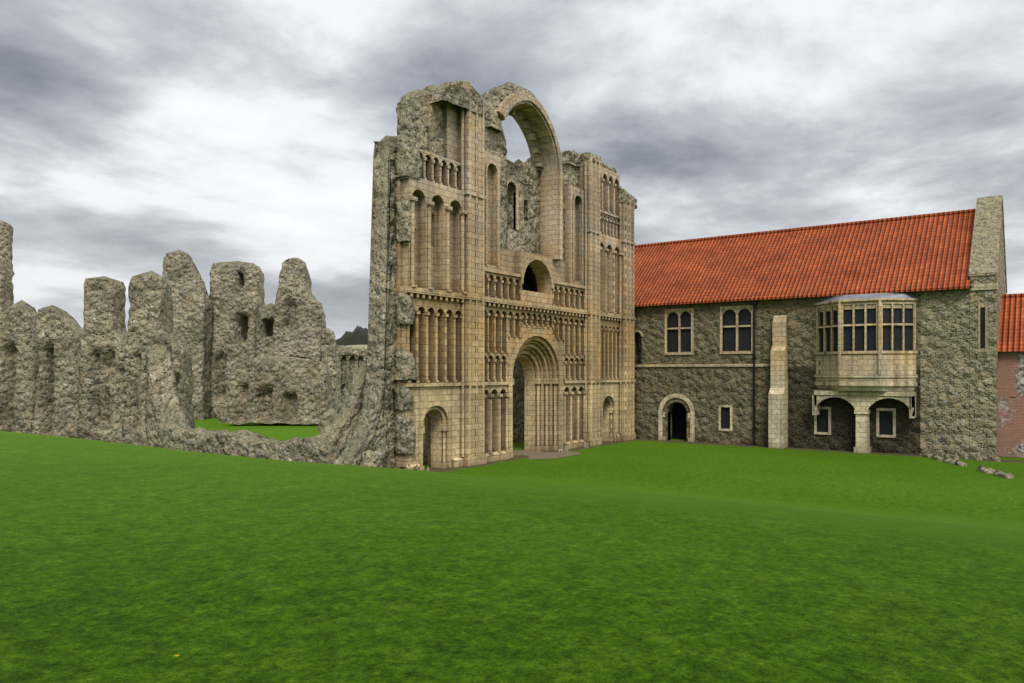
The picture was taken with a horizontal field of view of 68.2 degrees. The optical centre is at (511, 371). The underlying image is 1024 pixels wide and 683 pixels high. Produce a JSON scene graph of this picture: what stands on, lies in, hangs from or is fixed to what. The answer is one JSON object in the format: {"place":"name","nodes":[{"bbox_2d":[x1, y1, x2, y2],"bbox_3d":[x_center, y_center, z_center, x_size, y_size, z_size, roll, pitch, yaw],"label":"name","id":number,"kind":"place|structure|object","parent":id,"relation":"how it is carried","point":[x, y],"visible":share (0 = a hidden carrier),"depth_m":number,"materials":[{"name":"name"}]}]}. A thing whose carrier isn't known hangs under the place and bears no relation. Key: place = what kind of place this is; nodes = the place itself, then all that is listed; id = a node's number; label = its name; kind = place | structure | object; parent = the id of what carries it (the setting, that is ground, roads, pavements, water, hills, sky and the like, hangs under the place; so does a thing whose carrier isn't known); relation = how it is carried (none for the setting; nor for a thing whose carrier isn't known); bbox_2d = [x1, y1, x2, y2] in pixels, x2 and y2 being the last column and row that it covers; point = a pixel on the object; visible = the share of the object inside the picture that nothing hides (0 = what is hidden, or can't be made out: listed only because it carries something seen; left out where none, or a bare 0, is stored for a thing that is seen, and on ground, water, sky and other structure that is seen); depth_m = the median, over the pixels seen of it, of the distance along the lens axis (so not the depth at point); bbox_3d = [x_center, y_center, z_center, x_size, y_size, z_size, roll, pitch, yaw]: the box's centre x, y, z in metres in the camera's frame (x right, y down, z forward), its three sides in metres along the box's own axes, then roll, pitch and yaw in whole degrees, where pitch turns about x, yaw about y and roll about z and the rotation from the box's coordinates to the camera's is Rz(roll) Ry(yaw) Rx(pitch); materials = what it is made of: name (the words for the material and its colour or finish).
{"place":"outdoors","nodes":[
{"label":"outdoors","id":0,"kind":"place"},
{"bbox_2d":[345,344,366,348],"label":"distant field","id":1,"kind":"structure","parent":0,"point":[364,346],"depth_m":270.02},
{"bbox_2d":[0,418,1023,682],"bbox_3d":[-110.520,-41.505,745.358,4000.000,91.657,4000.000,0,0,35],"label":"ground","id":2,"kind":"structure","parent":0,"point":[654,562],"depth_m":6.83,"materials":[{"name":"green plant"}]},
{"bbox_2d":[0,272,335,445],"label":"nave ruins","id":3,"kind":"object","parent":2,"relation":"on","point":[63,373],"visible":0.85,"depth_m":48.66,"materials":[{"name":"grey stone"}]},
{"bbox_2d":[0,219,366,419],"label":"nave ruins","id":4,"kind":"object","parent":2,"relation":"on","point":[228,324],"visible":0.68,"depth_m":67.18,"materials":[{"name":"grey stone"}]},
{"bbox_2d":[144,343,386,467],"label":"ruined low wall","id":5,"kind":"structure","parent":2,"relation":"on","point":[168,425],"depth_m":37.48,"materials":[{"name":"grey stone"}]},
{"bbox_2d":[336,326,366,345],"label":"distant wood","id":6,"kind":"object","parent":2,"relation":"on","point":[357,335],"visible":0.13,"depth_m":329.90,"materials":[{"name":"green plant"}]},
{"bbox_2d":[338,354,365,392],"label":"ruined wall","id":7,"kind":"structure","parent":2,"relation":"on","point":[346,363],"depth_m":81.81,"materials":[{"name":"grey stone"}]},
{"bbox_2d":[324,79,636,467],"bbox_3d":[-0.828,-4.988,39.710,5.032,19.608,23.553,0,0,35],"label":"rubble","id":8,"kind":"object","parent":2,"relation":"on","point":[365,416],"visible":0.56,"depth_m":31.23,"materials":[{"name":"grey stone"}]},
{"bbox_2d":[395,91,635,469],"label":"church facade","id":9,"kind":"structure","parent":2,"relation":"on","point":[563,334],"depth_m":36.96,"materials":[{"name":"beige stone"}]},
{"bbox_2d":[397,94,578,291],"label":"rubble faces","id":10,"kind":"object","parent":9,"relation":"attached to","point":[526,237],"visible":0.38,"depth_m":39.58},
{"bbox_2d":[513,358,523,441],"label":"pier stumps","id":11,"kind":"object","parent":2,"relation":"on","point":[518,405],"visible":0.07,"depth_m":45.82,"materials":[{"name":"grey stone"}]},
{"bbox_2d":[513,450,580,458],"bbox_3d":[-0.034,4.228,39.932,7.000,0.001,4.283,0,0,35],"label":"earth door threshold","id":12,"kind":"object","parent":2,"relation":"on","point":[540,455],"depth_m":38.70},
{"bbox_2d":[394,440,999,470],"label":"fallen flints","id":13,"kind":"object","parent":2,"relation":"on","point":[956,457],"visible":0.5,"depth_m":36.57,"materials":[{"name":"grey stone"}]},
{"bbox_2d":[923,452,1014,478],"bbox_3d":[20.374,4.185,34.078,0.444,0.363,7.784,0,0,7],"label":"stone rubble","id":14,"kind":"object","parent":2,"relation":"on","point":[983,469],"visible":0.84,"depth_m":32.57,"materials":[{"name":"grey stone"}]},
{"bbox_2d":[998,351,1023,457],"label":"range walls","id":15,"kind":"structure","parent":2,"relation":"on","point":[1010,409],"depth_m":37.63,"materials":[{"name":"red brick"}]},
{"bbox_2d":[998,293,1023,351],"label":"tiled roof","id":16,"kind":"structure","parent":15,"relation":"on","point":[1011,331],"depth_m":38.88,"materials":[{"name":"orange tile"}]},
{"bbox_2d":[1010,386,1023,396],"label":"range brick arch","id":17,"kind":"structure","parent":15,"relation":"in","point":[1016,392],"depth_m":37.43,"materials":[{"name":"red brick"}]},
{"bbox_2d":[0,0,1023,337],"label":"sky","id":18,"kind":"structure","parent":0,"point":[133,133],"materials":[{"name":"grey"}]},
{"bbox_2d":[634,195,1006,458],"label":"lodging flint walls","id":19,"kind":"structure","parent":0,"point":[956,389],"depth_m":41.20,"materials":[{"name":"grey stone"}]},
{"bbox_2d":[634,209,975,306],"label":"tiled roof","id":20,"kind":"structure","parent":19,"relation":"on","point":[925,252],"depth_m":43.86,"materials":[{"name":"orange tile"}]},
{"bbox_2d":[634,283,997,453],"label":"stone dressings","id":21,"kind":"structure","parent":19,"relation":"attached to","point":[861,382],"depth_m":39.67,"materials":[{"name":"beige stone"}]},
{"bbox_2d":[668,308,910,434],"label":"windows","id":22,"kind":"structure","parent":21,"relation":"in","point":[729,344],"depth_m":40.20,"materials":[{"name":"black glass"}]},
{"bbox_2d":[672,307,984,438],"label":"dark openings","id":23,"kind":"object","parent":19,"relation":"in","point":[679,421],"visible":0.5,"depth_m":47.73,"materials":[{"name":"black"}]},
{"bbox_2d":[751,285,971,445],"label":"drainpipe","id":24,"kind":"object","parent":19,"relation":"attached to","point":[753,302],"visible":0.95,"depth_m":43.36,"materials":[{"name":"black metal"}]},
{"bbox_2d":[815,292,916,302],"bbox_3d":[18.308,-3.920,39.589,5.060,0.320,1.330,0,0,35],"label":"bay window roof","id":25,"kind":"structure","parent":19,"relation":"on","point":[868,296],"depth_m":39.17,"materials":[{"name":"grey metal"}]}
]}

